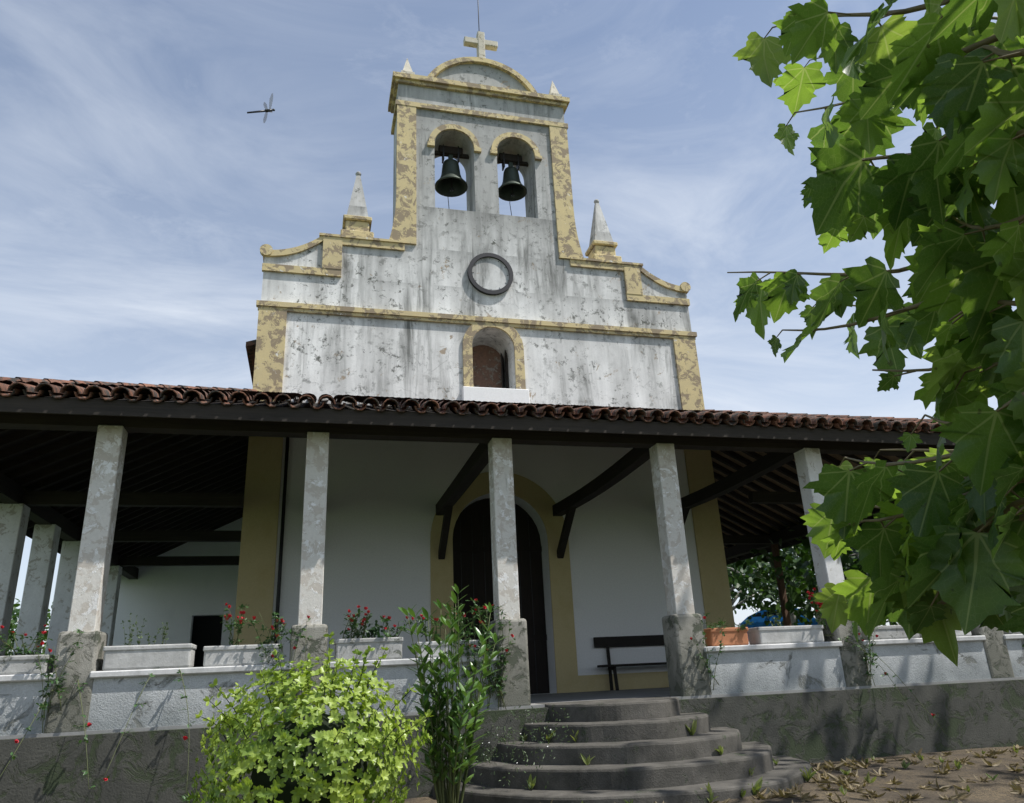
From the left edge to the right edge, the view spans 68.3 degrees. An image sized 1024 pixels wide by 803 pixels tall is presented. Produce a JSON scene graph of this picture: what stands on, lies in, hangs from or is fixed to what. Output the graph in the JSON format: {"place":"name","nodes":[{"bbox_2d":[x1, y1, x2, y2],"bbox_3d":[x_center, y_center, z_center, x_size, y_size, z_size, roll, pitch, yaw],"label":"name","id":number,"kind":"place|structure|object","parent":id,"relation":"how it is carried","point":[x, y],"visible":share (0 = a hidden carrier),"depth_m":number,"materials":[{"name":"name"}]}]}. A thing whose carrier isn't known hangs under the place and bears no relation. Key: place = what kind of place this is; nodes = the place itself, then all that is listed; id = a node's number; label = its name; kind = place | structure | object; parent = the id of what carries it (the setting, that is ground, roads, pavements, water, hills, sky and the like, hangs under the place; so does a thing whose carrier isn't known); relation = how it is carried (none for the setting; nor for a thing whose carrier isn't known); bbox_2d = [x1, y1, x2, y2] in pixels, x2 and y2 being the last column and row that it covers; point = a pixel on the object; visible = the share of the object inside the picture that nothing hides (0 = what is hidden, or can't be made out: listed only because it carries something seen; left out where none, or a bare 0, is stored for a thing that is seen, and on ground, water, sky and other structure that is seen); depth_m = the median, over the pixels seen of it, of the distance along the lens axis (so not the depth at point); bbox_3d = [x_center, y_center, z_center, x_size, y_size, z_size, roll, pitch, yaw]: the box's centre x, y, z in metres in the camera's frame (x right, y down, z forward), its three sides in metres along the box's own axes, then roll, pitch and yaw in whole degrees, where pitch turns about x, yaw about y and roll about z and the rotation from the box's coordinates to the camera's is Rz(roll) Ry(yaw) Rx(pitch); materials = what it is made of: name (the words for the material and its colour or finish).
{"place":"outdoors","nodes":[
{"label":"outdoors","id":0,"kind":"place"},
{"bbox_2d":[247,93,274,122],"bbox_3d":[-0.667,-0.796,2.056,0.073,0.048,0.074,-13,-23,27],"label":"dragonfly","id":1,"kind":"object","parent":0,"point":[267,110],"visible":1,"depth_m":2.05,"materials":[{"name":"grey"}]},
{"bbox_2d":[0,0,1016,655],"label":"sky","id":2,"kind":"structure","parent":0,"point":[141,195],"materials":[{"name":"blue"}]},
{"bbox_2d":[372,746,1023,802],"bbox_3d":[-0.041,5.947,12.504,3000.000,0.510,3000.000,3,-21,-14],"label":"ground","id":3,"kind":"structure","parent":0,"point":[911,777],"depth_m":7.26,"materials":[{"name":"soil"}]},
{"bbox_2d":[5,598,52,655],"bbox_3d":[-13.216,6.417,18.500,4.185,4.208,5.214,14,-26,-38],"label":"tree","id":4,"kind":"object","parent":3,"relation":"on","point":[14,621],"visible":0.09,"depth_m":18.31,"materials":[{"name":"green plant"}]},
{"bbox_2d":[187,631,432,802],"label":"round bush","id":5,"kind":"object","parent":3,"relation":"on","point":[303,752],"visible":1,"depth_m":5.30,"materials":[{"name":"green plant"}]},
{"bbox_2d":[398,584,507,802],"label":"oleander shrub","id":6,"kind":"object","parent":3,"relation":"on","point":[447,791],"visible":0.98,"depth_m":6.42,"materials":[{"name":"green plant"}]},
{"bbox_2d":[0,588,1023,802],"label":"plants","id":7,"kind":"object","parent":3,"relation":"on","point":[756,788],"visible":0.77,"depth_m":7.80,"materials":[{"name":"green plant"}]},
{"bbox_2d":[0,0,1023,802],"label":"church","id":8,"kind":"structure","parent":3,"relation":"on","point":[482,398],"depth_m":13.29,"materials":[{"name":"paint"}]},
{"bbox_2d":[0,625,1021,674],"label":"planters","id":9,"kind":"object","parent":8,"relation":"on","point":[137,657],"visible":0.63,"depth_m":7.83,"materials":[{"name":"stone"}]},
{"bbox_2d":[593,635,666,690],"bbox_3d":[2.547,4.630,13.464,2.130,0.904,0.365,3,-21,-14],"label":"bench","id":10,"kind":"object","parent":8,"relation":"on","point":[626,641],"visible":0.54,"depth_m":13.52,"materials":[{"name":"brown wood"}]},
{"bbox_2d":[433,697,811,802],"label":"steps","id":11,"kind":"structure","parent":3,"relation":"on","point":[647,750],"depth_m":7.14,"materials":[{"name":"concrete"}]},
{"bbox_2d":[727,552,814,625],"bbox_3d":[7.436,7.410,27.827,8.463,6.922,6.961,-8,-21,15],"label":"tree","id":12,"kind":"object","parent":3,"relation":"on","point":[746,599],"visible":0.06,"depth_m":27.11,"materials":[{"name":"green plant"}]},
{"bbox_2d":[728,545,854,625],"bbox_3d":[11.416,8.209,30.574,8.359,6.948,8.119,13,-25,-37],"label":"tree","id":13,"kind":"object","parent":3,"relation":"on","point":[793,617],"visible":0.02,"depth_m":30.50,"materials":[{"name":"green plant"}]},
{"bbox_2d":[735,523,869,619],"bbox_3d":[9.606,3.973,18.277,8.066,6.603,8.243,-8,-21,15],"label":"tree","id":14,"kind":"object","parent":3,"relation":"on","point":[851,556],"visible":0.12,"depth_m":18.94,"materials":[{"name":"green plant"}]},
{"bbox_2d":[734,544,880,625],"bbox_3d":[11.731,5.708,24.294,7.876,7.292,9.669,-19,-26,38],"label":"tree","id":15,"kind":"object","parent":3,"relation":"on","point":[740,580],"visible":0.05,"depth_m":23.26,"materials":[{"name":"green plant"}]},
{"bbox_2d":[768,565,899,626],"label":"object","id":16,"kind":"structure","parent":3,"relation":"on","point":[800,611],"depth_m":19.64,"materials":[{"name":"green plant"}]},
{"bbox_2d":[727,0,1023,666],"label":"plane tree","id":17,"kind":"object","parent":3,"relation":"on","point":[938,545],"visible":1,"depth_m":2.06,"materials":[{"name":"green plant"}]},
{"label":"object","id":18,"kind":"structure","parent":0,"visible":0},
{"bbox_2d":[739,608,817,640],"bbox_3d":[11.691,9.702,32.516,3.740,1.470,1.660,-7,-20,12],"label":"hatchback car","id":19,"kind":"object","parent":18,"relation":"on","point":[757,619],"visible":0.13,"depth_m":32.06,"materials":[{"name":"blue paint"}]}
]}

